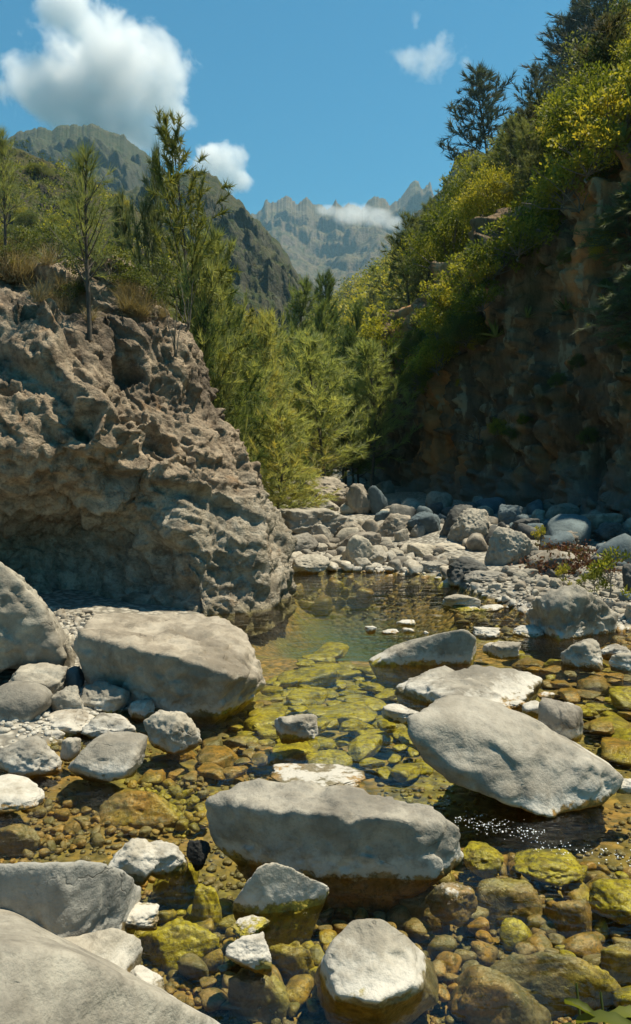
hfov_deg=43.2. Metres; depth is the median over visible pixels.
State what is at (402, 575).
bank stone
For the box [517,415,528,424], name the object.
shrub
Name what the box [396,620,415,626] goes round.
stone
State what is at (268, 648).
ground
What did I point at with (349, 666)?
algae stone
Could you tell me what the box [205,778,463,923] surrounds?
boulder
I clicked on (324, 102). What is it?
sky
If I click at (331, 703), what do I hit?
algae stone
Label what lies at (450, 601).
boulder
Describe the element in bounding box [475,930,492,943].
cobble
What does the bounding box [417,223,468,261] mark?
shrub
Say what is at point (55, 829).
cobble
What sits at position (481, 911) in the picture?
cobble
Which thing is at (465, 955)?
cobble
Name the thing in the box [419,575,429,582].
bank stone
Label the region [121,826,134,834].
cobble
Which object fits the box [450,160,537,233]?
shrub
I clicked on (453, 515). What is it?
boulder
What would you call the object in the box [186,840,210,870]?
stone
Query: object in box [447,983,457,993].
cobble
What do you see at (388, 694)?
algae stone
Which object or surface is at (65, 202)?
shrub
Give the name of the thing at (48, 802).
cobble
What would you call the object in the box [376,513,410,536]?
boulder
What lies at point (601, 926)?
cobble
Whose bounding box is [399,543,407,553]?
bank stone
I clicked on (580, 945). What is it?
cobble
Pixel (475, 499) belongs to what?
stone
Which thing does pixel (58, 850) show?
cobble
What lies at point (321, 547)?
stone
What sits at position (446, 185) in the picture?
casuarina tree
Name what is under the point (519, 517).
rubble stone
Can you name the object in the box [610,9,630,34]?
shrub
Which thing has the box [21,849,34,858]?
cobble
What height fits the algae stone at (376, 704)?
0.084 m
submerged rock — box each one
[0,823,40,857]
[98,789,179,828]
[138,918,219,972]
[151,863,199,908]
[190,884,221,932]
[228,968,294,1023]
[269,941,314,983]
[399,886,449,933]
[425,882,477,926]
[447,965,551,1023]
[463,841,503,878]
[477,877,543,929]
[490,951,620,1020]
[512,848,585,886]
[544,898,592,938]
[588,878,630,923]
[600,943,630,986]
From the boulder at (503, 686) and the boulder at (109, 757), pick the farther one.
the boulder at (503, 686)
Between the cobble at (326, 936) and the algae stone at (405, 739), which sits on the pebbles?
the cobble at (326, 936)
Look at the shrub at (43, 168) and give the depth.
114.68 m
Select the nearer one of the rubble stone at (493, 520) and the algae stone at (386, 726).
the algae stone at (386, 726)
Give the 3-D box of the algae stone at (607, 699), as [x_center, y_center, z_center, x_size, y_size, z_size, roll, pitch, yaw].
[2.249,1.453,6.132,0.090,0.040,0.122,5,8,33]
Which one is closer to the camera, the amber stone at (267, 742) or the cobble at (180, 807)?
the cobble at (180, 807)
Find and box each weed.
[531,525,545,544]
[554,563,571,585]
[575,573,592,591]
[585,569,599,593]
[586,546,630,598]
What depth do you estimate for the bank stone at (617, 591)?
8.82 m
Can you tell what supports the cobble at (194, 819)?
on the ground
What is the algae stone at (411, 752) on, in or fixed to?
on the ground
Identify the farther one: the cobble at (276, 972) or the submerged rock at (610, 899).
the submerged rock at (610, 899)
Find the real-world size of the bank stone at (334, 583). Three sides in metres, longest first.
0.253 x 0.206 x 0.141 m
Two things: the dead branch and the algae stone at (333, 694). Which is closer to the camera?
the algae stone at (333, 694)
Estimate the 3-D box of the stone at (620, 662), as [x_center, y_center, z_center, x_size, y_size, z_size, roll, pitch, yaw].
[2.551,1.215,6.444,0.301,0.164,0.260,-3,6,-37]
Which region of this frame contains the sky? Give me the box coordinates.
[0,0,628,213]
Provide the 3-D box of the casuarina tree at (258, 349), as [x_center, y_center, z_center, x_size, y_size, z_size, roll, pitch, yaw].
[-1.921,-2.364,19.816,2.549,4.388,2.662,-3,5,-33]
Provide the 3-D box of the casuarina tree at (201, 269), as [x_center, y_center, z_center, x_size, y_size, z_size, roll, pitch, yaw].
[-1.814,-1.918,13.366,1.568,5.135,1.680,-1,5,-13]
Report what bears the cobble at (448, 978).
on the pebbles
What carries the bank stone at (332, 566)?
on the ground
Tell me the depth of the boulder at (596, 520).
13.07 m
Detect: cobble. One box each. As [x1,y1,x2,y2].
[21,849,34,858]
[32,806,46,816]
[37,831,45,837]
[37,838,45,848]
[38,848,50,856]
[43,817,55,824]
[45,798,51,806]
[45,805,52,811]
[45,835,53,842]
[46,840,55,852]
[49,825,64,835]
[52,822,64,825]
[53,833,64,843]
[54,808,69,820]
[54,848,62,853]
[60,841,66,850]
[62,796,77,808]
[63,788,73,797]
[63,822,80,834]
[70,809,79,814]
[70,844,76,849]
[72,838,86,847]
[73,816,88,822]
[74,835,86,840]
[75,830,84,835]
[79,819,90,828]
[80,806,91,814]
[90,814,99,823]
[90,826,100,835]
[91,833,104,847]
[104,821,110,826]
[106,825,116,834]
[116,832,122,837]
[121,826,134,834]
[127,779,136,788]
[129,829,137,837]
[138,826,151,837]
[141,782,151,788]
[151,829,159,834]
[157,823,163,829]
[158,910,176,924]
[159,789,165,797]
[162,778,175,787]
[163,794,171,799]
[168,786,181,796]
[169,799,181,804]
[175,792,183,799]
[175,818,188,831]
[176,805,183,811]
[177,910,185,915]
[177,953,208,980]
[182,789,192,797]
[184,811,192,819]
[186,798,199,809]
[186,904,191,915]
[187,785,196,790]
[188,822,199,832]
[189,817,199,823]
[193,918,213,931]
[194,803,206,810]
[194,810,206,821]
[197,776,203,782]
[197,790,209,798]
[198,819,208,828]
[199,977,216,988]
[199,988,227,1011]
[203,948,223,973]
[214,932,222,943]
[217,963,231,974]
[218,914,235,930]
[219,898,233,918]
[220,1000,231,1009]
[221,939,239,965]
[221,988,227,995]
[222,971,235,988]
[224,957,236,969]
[225,927,235,938]
[272,963,283,982]
[285,974,313,1008]
[287,1002,299,1017]
[300,940,313,948]
[306,998,318,1012]
[308,966,317,985]
[309,944,323,965]
[312,986,319,1002]
[313,920,322,931]
[317,923,332,931]
[319,908,333,920]
[319,929,337,945]
[322,943,329,953]
[332,920,348,933]
[341,907,353,920]
[353,908,368,919]
[373,911,386,920]
[386,904,411,929]
[388,922,396,928]
[404,917,432,941]
[424,933,434,939]
[427,934,457,960]
[432,959,446,980]
[435,951,461,974]
[438,873,455,883]
[438,984,449,1001]
[443,973,458,984]
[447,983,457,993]
[454,949,477,967]
[461,960,479,972]
[464,906,488,926]
[467,916,489,934]
[470,941,498,965]
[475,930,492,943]
[498,863,506,875]
[499,917,531,951]
[503,854,508,866]
[507,852,514,860]
[507,870,521,877]
[508,860,514,872]
[514,942,536,954]
[526,914,548,929]
[526,932,552,951]
[531,927,545,934]
[534,888,546,904]
[539,921,557,936]
[544,947,558,952]
[545,895,554,904]
[548,933,564,946]
[554,945,564,949]
[559,949,575,956]
[560,932,602,958]
[561,880,589,900]
[579,861,596,870]
[581,865,587,881]
[582,954,600,967]
[584,870,610,883]
[586,872,608,889]
[591,910,601,926]
[593,918,608,939]
[594,931,604,944]
[596,863,610,875]
[610,931,626,937]
[611,937,630,943]
[612,985,630,1006]
[615,871,628,878]
[622,866,630,878]
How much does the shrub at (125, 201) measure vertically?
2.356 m
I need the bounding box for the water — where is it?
[135,571,630,749]
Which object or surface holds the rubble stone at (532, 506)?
on the ground
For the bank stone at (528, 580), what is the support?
on the ground
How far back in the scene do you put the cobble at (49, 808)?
4.16 m
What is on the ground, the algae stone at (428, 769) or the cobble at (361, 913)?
the algae stone at (428, 769)
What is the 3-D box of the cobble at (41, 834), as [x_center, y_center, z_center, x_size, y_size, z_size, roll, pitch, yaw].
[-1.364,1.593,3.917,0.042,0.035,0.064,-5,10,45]
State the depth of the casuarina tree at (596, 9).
141.10 m
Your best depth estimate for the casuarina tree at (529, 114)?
21.87 m
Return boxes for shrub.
[0,223,41,260]
[0,231,28,247]
[0,242,32,270]
[1,241,22,265]
[2,224,22,237]
[10,240,38,260]
[11,207,30,218]
[12,208,40,228]
[23,161,38,173]
[23,236,41,248]
[30,222,79,260]
[34,162,53,178]
[44,214,64,225]
[46,245,67,258]
[53,240,111,277]
[53,280,85,303]
[62,199,80,210]
[83,239,141,284]
[103,246,126,266]
[106,272,127,290]
[113,194,129,206]
[118,270,162,302]
[120,257,178,295]
[339,314,367,330]
[358,310,405,349]
[360,295,387,314]
[370,341,399,367]
[375,300,410,315]
[383,330,410,362]
[391,364,431,395]
[392,353,414,370]
[394,324,430,354]
[394,329,429,354]
[397,199,480,275]
[400,361,435,387]
[404,342,457,375]
[408,352,435,377]
[409,305,435,336]
[416,335,457,365]
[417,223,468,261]
[417,271,465,308]
[418,302,477,334]
[420,318,445,340]
[432,148,517,220]
[434,288,477,314]
[434,308,490,340]
[439,242,501,288]
[441,301,484,328]
[449,277,504,315]
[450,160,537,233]
[451,314,489,344]
[454,378,461,386]
[460,229,530,279]
[460,257,504,286]
[460,281,480,301]
[467,339,481,349]
[474,192,523,216]
[476,109,572,185]
[477,206,560,261]
[486,417,507,436]
[502,425,521,439]
[507,179,566,238]
[516,413,533,423]
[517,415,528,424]
[526,58,630,162]
[526,152,602,210]
[535,96,598,159]
[539,117,630,183]
[544,6,630,97]
[545,87,573,148]
[546,372,566,387]
[556,247,574,264]
[559,79,630,157]
[564,60,630,135]
[567,353,586,369]
[575,426,598,444]
[581,227,609,253]
[587,230,619,260]
[595,157,620,178]
[595,207,621,232]
[597,278,615,294]
[598,0,630,38]
[607,23,630,67]
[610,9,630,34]
[617,331,630,354]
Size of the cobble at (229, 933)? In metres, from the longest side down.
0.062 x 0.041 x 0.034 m
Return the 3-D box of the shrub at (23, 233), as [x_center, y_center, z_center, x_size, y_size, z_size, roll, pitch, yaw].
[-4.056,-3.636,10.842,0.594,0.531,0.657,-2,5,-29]
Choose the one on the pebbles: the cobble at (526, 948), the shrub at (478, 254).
the cobble at (526, 948)
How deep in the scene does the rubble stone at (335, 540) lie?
13.81 m
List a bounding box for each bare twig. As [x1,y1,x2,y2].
[161,296,184,356]
[174,273,199,329]
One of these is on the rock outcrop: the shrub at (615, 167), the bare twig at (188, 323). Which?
the bare twig at (188, 323)
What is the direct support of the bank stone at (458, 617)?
on the ground
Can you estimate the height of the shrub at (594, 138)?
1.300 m
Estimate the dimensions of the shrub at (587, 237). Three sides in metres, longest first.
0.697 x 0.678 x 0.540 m
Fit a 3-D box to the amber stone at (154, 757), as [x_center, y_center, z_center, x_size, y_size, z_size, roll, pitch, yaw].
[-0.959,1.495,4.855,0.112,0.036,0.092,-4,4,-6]
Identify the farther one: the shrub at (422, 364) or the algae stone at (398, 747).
the shrub at (422, 364)
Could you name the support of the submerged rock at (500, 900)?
on the ground
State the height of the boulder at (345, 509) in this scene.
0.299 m
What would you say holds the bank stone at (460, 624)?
on the ground
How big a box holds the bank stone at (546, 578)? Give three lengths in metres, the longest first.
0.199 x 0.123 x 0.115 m
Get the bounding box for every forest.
[288,242,440,371]
[294,191,462,374]
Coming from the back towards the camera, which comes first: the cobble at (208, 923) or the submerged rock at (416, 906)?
the submerged rock at (416, 906)
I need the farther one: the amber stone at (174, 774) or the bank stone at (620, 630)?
the bank stone at (620, 630)
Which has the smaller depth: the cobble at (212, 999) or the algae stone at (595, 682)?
the cobble at (212, 999)
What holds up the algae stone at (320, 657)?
on the ground
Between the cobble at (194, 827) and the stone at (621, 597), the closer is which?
the cobble at (194, 827)
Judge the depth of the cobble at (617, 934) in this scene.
3.15 m
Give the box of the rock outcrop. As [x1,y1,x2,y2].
[0,255,297,635]
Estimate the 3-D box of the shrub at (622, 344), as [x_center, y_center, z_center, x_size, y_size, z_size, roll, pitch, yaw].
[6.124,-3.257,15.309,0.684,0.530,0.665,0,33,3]
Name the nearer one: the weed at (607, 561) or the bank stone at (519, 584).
the weed at (607, 561)
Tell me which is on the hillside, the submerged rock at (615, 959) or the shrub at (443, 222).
the shrub at (443, 222)
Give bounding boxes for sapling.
[0,123,40,260]
[34,137,129,340]
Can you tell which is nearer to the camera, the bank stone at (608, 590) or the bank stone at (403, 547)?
the bank stone at (608, 590)
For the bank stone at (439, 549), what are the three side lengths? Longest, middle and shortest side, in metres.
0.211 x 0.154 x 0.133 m
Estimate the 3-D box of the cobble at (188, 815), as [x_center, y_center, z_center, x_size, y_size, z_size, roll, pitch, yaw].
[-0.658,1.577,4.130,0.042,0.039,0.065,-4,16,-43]
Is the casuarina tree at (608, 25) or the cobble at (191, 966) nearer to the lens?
the cobble at (191, 966)
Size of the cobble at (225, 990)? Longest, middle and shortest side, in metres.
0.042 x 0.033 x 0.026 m
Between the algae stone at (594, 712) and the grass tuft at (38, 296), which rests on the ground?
the algae stone at (594, 712)
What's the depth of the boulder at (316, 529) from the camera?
13.90 m
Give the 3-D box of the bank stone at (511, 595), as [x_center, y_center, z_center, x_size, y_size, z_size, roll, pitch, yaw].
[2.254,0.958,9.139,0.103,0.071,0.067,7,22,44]
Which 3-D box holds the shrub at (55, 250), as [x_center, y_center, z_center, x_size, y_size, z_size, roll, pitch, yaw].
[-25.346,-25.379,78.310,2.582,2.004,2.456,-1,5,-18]
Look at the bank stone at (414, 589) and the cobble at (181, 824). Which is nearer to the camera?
the cobble at (181, 824)
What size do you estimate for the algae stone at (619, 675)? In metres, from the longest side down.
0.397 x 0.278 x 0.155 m
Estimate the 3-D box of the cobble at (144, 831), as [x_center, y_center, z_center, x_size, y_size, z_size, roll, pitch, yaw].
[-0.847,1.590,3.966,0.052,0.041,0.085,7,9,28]
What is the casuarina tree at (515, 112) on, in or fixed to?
on the hillside
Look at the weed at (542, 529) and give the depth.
12.12 m
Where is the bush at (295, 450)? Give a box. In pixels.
[247,400,339,508]
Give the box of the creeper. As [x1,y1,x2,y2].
[505,537,628,578]
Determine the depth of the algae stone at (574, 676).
6.73 m
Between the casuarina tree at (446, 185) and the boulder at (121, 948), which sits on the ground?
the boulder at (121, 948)
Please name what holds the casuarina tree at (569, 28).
on the hillside
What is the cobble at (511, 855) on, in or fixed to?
on the pebbles
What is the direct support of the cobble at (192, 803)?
on the ground
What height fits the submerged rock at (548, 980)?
0.342 m
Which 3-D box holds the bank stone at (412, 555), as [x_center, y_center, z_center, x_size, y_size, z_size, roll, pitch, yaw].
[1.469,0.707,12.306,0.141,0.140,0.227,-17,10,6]
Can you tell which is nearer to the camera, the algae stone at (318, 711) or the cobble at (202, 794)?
the cobble at (202, 794)
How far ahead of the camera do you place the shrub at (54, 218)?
92.14 m
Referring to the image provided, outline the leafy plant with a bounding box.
[562,983,630,1023]
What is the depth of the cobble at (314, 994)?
2.78 m
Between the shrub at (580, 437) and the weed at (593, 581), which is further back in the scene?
the shrub at (580, 437)
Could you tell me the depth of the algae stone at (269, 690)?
6.29 m
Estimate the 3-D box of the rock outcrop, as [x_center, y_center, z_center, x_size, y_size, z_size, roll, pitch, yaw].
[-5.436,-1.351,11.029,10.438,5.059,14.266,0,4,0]
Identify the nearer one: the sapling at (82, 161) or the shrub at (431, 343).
the sapling at (82, 161)
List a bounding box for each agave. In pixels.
[476,317,503,342]
[518,305,535,317]
[530,155,567,184]
[548,296,573,314]
[604,121,630,146]
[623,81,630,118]
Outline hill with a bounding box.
[0,145,247,422]
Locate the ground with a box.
[0,458,630,1023]
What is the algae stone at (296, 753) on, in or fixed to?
on the ground
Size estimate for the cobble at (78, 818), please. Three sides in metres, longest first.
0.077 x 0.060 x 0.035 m
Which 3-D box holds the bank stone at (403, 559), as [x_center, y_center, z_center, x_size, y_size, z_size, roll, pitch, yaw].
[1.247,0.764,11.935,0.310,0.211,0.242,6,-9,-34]
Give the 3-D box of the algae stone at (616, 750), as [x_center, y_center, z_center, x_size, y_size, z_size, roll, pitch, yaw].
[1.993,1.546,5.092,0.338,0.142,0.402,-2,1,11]
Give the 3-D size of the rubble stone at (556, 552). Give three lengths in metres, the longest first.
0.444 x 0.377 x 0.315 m
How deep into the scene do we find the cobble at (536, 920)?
3.22 m
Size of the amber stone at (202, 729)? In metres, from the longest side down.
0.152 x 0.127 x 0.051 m
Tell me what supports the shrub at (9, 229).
on the hill
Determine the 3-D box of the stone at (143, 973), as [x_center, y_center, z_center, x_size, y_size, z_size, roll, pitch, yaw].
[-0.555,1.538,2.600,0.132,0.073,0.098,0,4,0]
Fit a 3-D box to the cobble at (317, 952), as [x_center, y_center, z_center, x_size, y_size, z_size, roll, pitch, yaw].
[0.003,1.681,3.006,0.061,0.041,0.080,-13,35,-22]
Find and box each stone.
[0,736,62,778]
[46,730,64,739]
[51,685,83,711]
[55,609,64,616]
[60,737,80,761]
[63,634,75,666]
[64,666,84,688]
[73,616,81,621]
[81,680,129,712]
[81,712,135,739]
[82,610,92,614]
[108,838,159,886]
[125,902,159,930]
[128,698,154,722]
[130,965,164,989]
[137,767,165,784]
[143,710,202,755]
[149,753,166,760]
[149,840,187,879]
[164,750,196,760]
[167,768,183,779]
[183,771,196,782]
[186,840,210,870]
[197,745,243,767]
[197,762,225,779]
[199,726,216,731]
[200,731,215,739]
[202,736,222,747]
[213,727,227,733]
[216,733,228,738]
[223,766,247,779]
[224,734,258,747]
[225,716,242,724]
[225,931,271,976]
[227,723,243,731]
[230,915,269,937]
[231,747,239,753]
[234,757,250,765]
[236,710,246,718]
[237,731,254,735]
[242,705,287,736]
[242,748,254,758]
[245,701,263,714]
[245,742,260,751]
[249,708,265,716]
[251,751,269,765]
[254,727,264,731]
[255,746,272,753]
[256,699,271,706]
[256,739,274,746]
[257,729,278,740]
[261,685,283,695]
[262,694,282,702]
[266,675,278,684]
[269,741,317,763]
[271,681,279,685]
[274,714,317,743]
[277,666,337,687]
[281,690,291,696]
[285,705,294,715]
[286,687,328,706]
[288,705,307,712]
[289,700,302,705]
[290,551,301,557]
[294,581,306,598]
[296,661,310,666]
[297,659,314,667]
[298,600,314,610]
[299,684,310,687]
[300,549,311,554]
[302,653,335,662]
[304,705,326,717]
[304,749,355,767]
[307,736,336,750]
[308,740,319,749]
[311,662,345,669]
[312,534,329,544]
[313,543,327,551]
[313,595,332,615]
[313,642,348,659]
[317,717,330,733]
[319,698,376,728]
[324,553,332,559]
[325,550,336,556]
[326,688,339,699]
[326,700,341,705]
[326,718,338,728]
[327,543,336,549]
[327,561,336,570]
[328,577,343,590]
[329,538,339,543]
[329,558,339,565]
[330,555,341,560]
[335,527,359,541]
[336,546,345,555]
[336,598,345,605]
[336,682,346,689]
[336,740,348,745]
[337,670,362,679]
[338,661,356,669]
[338,690,354,696]
[339,719,365,731]
[340,563,353,572]
[342,586,349,593]
[342,694,365,701]
[344,696,386,710]
[347,575,353,582]
[348,596,355,603]
[348,685,363,690]
[348,732,384,762]
[352,566,361,574]
[353,581,361,586]
[353,677,364,680]
[354,518,363,525]
[354,557,372,569]
[354,690,366,694]
[354,730,390,747]
[355,679,365,684]
[356,588,374,602]
[358,682,384,691]
[359,757,385,768]
[360,667,374,674]
[361,519,379,531]
[364,626,376,633]
[365,565,375,572]
[365,724,374,729]
[368,715,407,730]
[372,688,383,693]
[373,563,381,567]
[373,574,393,591]
[374,510,388,521]
[374,689,396,700]
[376,682,394,689]
[376,765,391,771]
[377,568,383,574]
[377,720,395,732]
[377,769,392,780]
[379,750,396,758]
[380,537,391,543]
[380,541,390,545]
[381,629,398,634]
[381,703,417,723]
[385,566,393,572]
[386,544,395,549]
[386,550,395,561]
[387,499,400,505]
[387,559,401,571]
[388,504,415,516]
[388,548,403,552]
[388,595,394,600]
[388,754,400,763]
[390,728,407,739]
[391,763,423,782]
[392,556,408,566]
[392,743,407,751]
[394,528,408,541]
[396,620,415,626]
[398,573,406,577]
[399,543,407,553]
[399,732,416,748]
[401,498,420,509]
[401,583,407,589]
[402,628,413,633]
[404,559,418,568]
[406,552,414,558]
[407,747,418,756]
[408,564,424,575]
[408,582,420,591]
[409,525,425,537]
[414,759,433,775]
[416,506,432,513]
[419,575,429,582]
[422,561,444,572]
[422,582,433,591]
[423,555,436,561]
[425,491,452,507]
[427,502,442,514]
[433,546,443,553]
[436,578,454,595]
[437,560,448,564]
[438,513,445,520]
[441,506,453,516]
[441,568,447,578]
[448,557,455,564]
[452,605,479,611]
[454,613,463,624]
[455,620,470,629]
[462,537,467,545]
[464,502,480,508]
[466,533,487,551]
[470,582,480,591]
[470,613,480,619]
[472,496,482,502]
[473,622,483,628]
[473,627,499,640]
[475,497,505,513]
[477,506,493,515]
[477,589,484,593]
[477,617,489,625]
[479,604,503,612]
[482,642,493,654]
[484,528,495,544]
[487,641,520,659]
[488,583,502,590]
[489,516,497,523]
[494,609,503,615]
[496,576,505,581]
[497,522,506,526]
[500,617,513,625]
[501,565,510,573]
[501,595,510,602]
[501,626,512,632]
[504,631,512,637]
[507,570,517,575]
[507,593,516,597]
[507,698,525,709]
[509,599,516,605]
[511,657,544,670]
[512,514,529,522]
[512,624,544,638]
[513,571,527,578]
[514,581,526,589]
[516,648,524,658]
[517,523,543,539]
[517,605,526,616]
[521,568,537,577]
[521,700,538,717]
[522,578,533,583]
[523,662,538,667]
[523,666,545,676]
[525,596,535,601]
[526,499,542,514]
[527,523,543,529]
[527,549,559,569]
[531,509,544,517]
[531,589,539,595]
[533,586,544,591]
[534,513,544,519]
[536,580,547,586]
[537,575,550,582]
[537,691,554,699]
[538,697,583,742]
[539,665,564,674]
[540,535,550,549]
[541,675,555,679]
[541,679,554,688]
[543,659,560,666]
[545,568,556,576]
[546,514,590,544]
[546,530,576,549]
[549,579,559,586]
[550,680,572,688]
[550,690,560,697]
[555,672,568,679]
[557,687,580,703]
[560,638,603,672]
[564,671,577,680]
[572,626,584,638]
[574,704,586,707]
[576,673,611,695]
[576,689,600,699]
[581,708,592,715]
[583,715,630,734]
[585,702,618,713]
[585,713,600,718]
[586,707,597,715]
[587,509,601,514]
[588,555,601,562]
[588,721,614,734]
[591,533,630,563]
[591,696,604,701]
[594,671,624,686]
[599,591,609,595]
[600,710,624,719]
[601,644,630,660]
[601,737,630,766]
[602,586,614,591]
[602,697,611,703]
[603,598,616,606]
[603,675,621,683]
[605,728,630,740]
[608,652,630,674]
[609,686,630,710]
[611,635,624,644]
[612,588,623,595]
[613,561,626,567]
[614,566,622,571]
[614,602,626,607]
[614,608,625,613]
[616,624,625,635]
[617,711,630,720]
[617,778,630,793]
[618,591,630,600]
[618,614,624,620]
[622,563,630,593]
[623,675,630,682]
[624,602,630,620]
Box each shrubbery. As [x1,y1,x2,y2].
[0,136,257,342]
[0,157,255,330]
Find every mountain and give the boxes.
[6,123,166,193]
[121,171,319,349]
[250,180,433,295]
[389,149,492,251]
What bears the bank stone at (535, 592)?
on the ground
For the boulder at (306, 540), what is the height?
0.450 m
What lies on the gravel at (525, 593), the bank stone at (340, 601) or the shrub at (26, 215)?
the bank stone at (340, 601)
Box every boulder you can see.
[0,562,66,672]
[0,681,52,721]
[0,774,44,813]
[0,860,140,937]
[0,908,219,1023]
[8,663,67,693]
[49,708,94,737]
[64,928,142,971]
[68,731,147,782]
[71,612,265,728]
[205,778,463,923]
[232,862,328,946]
[266,763,365,786]
[280,507,357,536]
[292,554,329,576]
[294,476,348,506]
[294,532,318,551]
[309,524,332,539]
[311,499,338,510]
[314,918,438,1023]
[337,521,365,532]
[337,531,381,547]
[340,504,354,514]
[341,535,375,563]
[345,483,370,513]
[368,485,387,513]
[368,545,387,564]
[369,629,476,689]
[375,480,394,493]
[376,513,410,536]
[394,665,542,711]
[406,511,440,533]
[406,543,435,557]
[407,695,623,817]
[434,543,466,551]
[439,504,472,535]
[441,594,480,608]
[446,556,488,586]
[447,508,489,542]
[463,570,503,583]
[484,526,538,564]
[498,504,522,524]
[511,518,539,530]
[525,584,618,659]
[527,550,581,562]
[539,555,573,572]
[545,503,579,518]
[568,531,578,543]
[575,566,607,577]
[582,513,624,538]
[594,522,630,541]
[624,517,630,533]
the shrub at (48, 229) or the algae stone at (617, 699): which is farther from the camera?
the shrub at (48, 229)
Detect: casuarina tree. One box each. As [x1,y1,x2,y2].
[103,180,167,307]
[123,137,181,320]
[145,105,257,419]
[169,212,273,461]
[169,240,253,459]
[189,298,226,407]
[207,326,273,485]
[213,276,279,460]
[233,354,314,507]
[235,306,309,476]
[241,323,289,396]
[244,335,278,414]
[249,368,329,486]
[264,417,313,498]
[265,321,336,465]
[271,464,342,509]
[275,328,379,475]
[277,273,326,367]
[281,392,347,473]
[294,296,340,387]
[295,319,344,480]
[302,424,351,479]
[305,269,350,419]
[312,353,364,474]
[323,326,371,483]
[325,389,382,482]
[331,297,372,423]
[332,370,395,483]
[334,336,423,485]
[334,437,379,483]
[349,327,391,480]
[358,308,377,337]
[363,288,384,315]
[365,208,433,310]
[393,212,429,272]
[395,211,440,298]
[408,200,435,262]
[421,196,440,216]
[432,174,453,214]
[435,59,525,177]
[451,155,493,215]
[462,110,556,203]
[493,117,556,202]
[498,104,523,148]
[504,102,558,185]
[512,60,552,111]
[517,0,602,90]
[524,86,564,159]
[536,5,592,80]
[544,0,618,71]
[545,65,578,93]
[560,180,630,267]
[561,2,630,94]
[566,263,630,345]
[569,0,629,34]
[604,30,630,79]
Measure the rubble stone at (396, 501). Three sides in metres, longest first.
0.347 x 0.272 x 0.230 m
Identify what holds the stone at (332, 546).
on the ground
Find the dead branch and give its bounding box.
[524,168,600,213]
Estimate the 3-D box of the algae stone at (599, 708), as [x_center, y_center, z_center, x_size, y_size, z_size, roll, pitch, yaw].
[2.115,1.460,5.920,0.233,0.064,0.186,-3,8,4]
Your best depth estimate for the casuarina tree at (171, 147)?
12.94 m
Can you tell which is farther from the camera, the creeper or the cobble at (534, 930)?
the creeper
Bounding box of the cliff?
[351,134,630,520]
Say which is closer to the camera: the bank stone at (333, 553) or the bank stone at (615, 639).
the bank stone at (615, 639)
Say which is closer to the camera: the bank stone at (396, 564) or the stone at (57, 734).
the stone at (57, 734)
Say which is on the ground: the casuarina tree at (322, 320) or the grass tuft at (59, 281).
the casuarina tree at (322, 320)
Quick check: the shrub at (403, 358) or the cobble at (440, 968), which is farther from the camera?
the shrub at (403, 358)
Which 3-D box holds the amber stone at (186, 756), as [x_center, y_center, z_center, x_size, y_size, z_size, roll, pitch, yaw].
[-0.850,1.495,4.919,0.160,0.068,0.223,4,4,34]
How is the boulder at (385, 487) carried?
on the ground
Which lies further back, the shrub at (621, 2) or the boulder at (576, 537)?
the shrub at (621, 2)
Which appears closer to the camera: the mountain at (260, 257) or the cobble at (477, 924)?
the cobble at (477, 924)
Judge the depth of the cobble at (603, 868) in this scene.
3.63 m
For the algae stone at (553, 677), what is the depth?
6.78 m
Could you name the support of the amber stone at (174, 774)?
on the ground
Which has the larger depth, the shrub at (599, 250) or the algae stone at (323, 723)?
the shrub at (599, 250)
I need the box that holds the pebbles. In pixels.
[0,709,630,1023]
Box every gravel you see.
[0,607,147,752]
[295,551,630,650]
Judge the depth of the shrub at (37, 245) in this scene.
79.74 m
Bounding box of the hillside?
[332,132,630,309]
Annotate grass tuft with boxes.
[0,229,40,264]
[0,231,42,283]
[0,235,35,280]
[0,239,35,285]
[6,253,38,286]
[9,250,41,286]
[13,268,71,303]
[26,234,66,278]
[40,280,62,299]
[46,270,72,290]
[49,278,66,289]
[51,290,72,307]
[54,288,84,314]
[56,268,83,290]
[73,299,107,323]
[102,279,148,315]
[102,286,145,316]
[106,272,159,303]
[111,300,145,315]
[112,278,140,297]
[112,282,147,302]
[112,289,146,320]
[118,282,151,300]
[123,291,161,321]
[129,300,153,320]
[133,281,166,306]
[153,294,177,317]
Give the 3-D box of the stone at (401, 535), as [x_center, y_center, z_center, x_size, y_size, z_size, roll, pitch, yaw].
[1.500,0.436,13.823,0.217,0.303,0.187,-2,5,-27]
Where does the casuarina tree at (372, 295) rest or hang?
on the hillside
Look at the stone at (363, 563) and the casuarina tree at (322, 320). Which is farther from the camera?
the casuarina tree at (322, 320)
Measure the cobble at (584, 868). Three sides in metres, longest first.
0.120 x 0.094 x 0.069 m
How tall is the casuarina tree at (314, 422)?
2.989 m
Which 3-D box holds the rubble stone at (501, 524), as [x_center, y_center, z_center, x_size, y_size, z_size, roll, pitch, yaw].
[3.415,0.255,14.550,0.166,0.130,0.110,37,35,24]
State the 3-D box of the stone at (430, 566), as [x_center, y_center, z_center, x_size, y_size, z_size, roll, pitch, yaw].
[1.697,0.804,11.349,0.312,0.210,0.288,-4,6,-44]
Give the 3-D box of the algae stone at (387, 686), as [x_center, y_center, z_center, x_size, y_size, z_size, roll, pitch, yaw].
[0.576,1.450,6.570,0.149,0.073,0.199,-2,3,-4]
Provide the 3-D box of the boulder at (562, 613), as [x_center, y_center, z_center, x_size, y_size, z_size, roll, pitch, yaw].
[2.546,1.050,7.750,0.923,0.773,0.792,0,4,0]
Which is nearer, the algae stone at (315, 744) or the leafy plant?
the leafy plant
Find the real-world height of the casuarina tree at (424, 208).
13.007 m
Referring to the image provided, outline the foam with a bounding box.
[454,815,630,865]

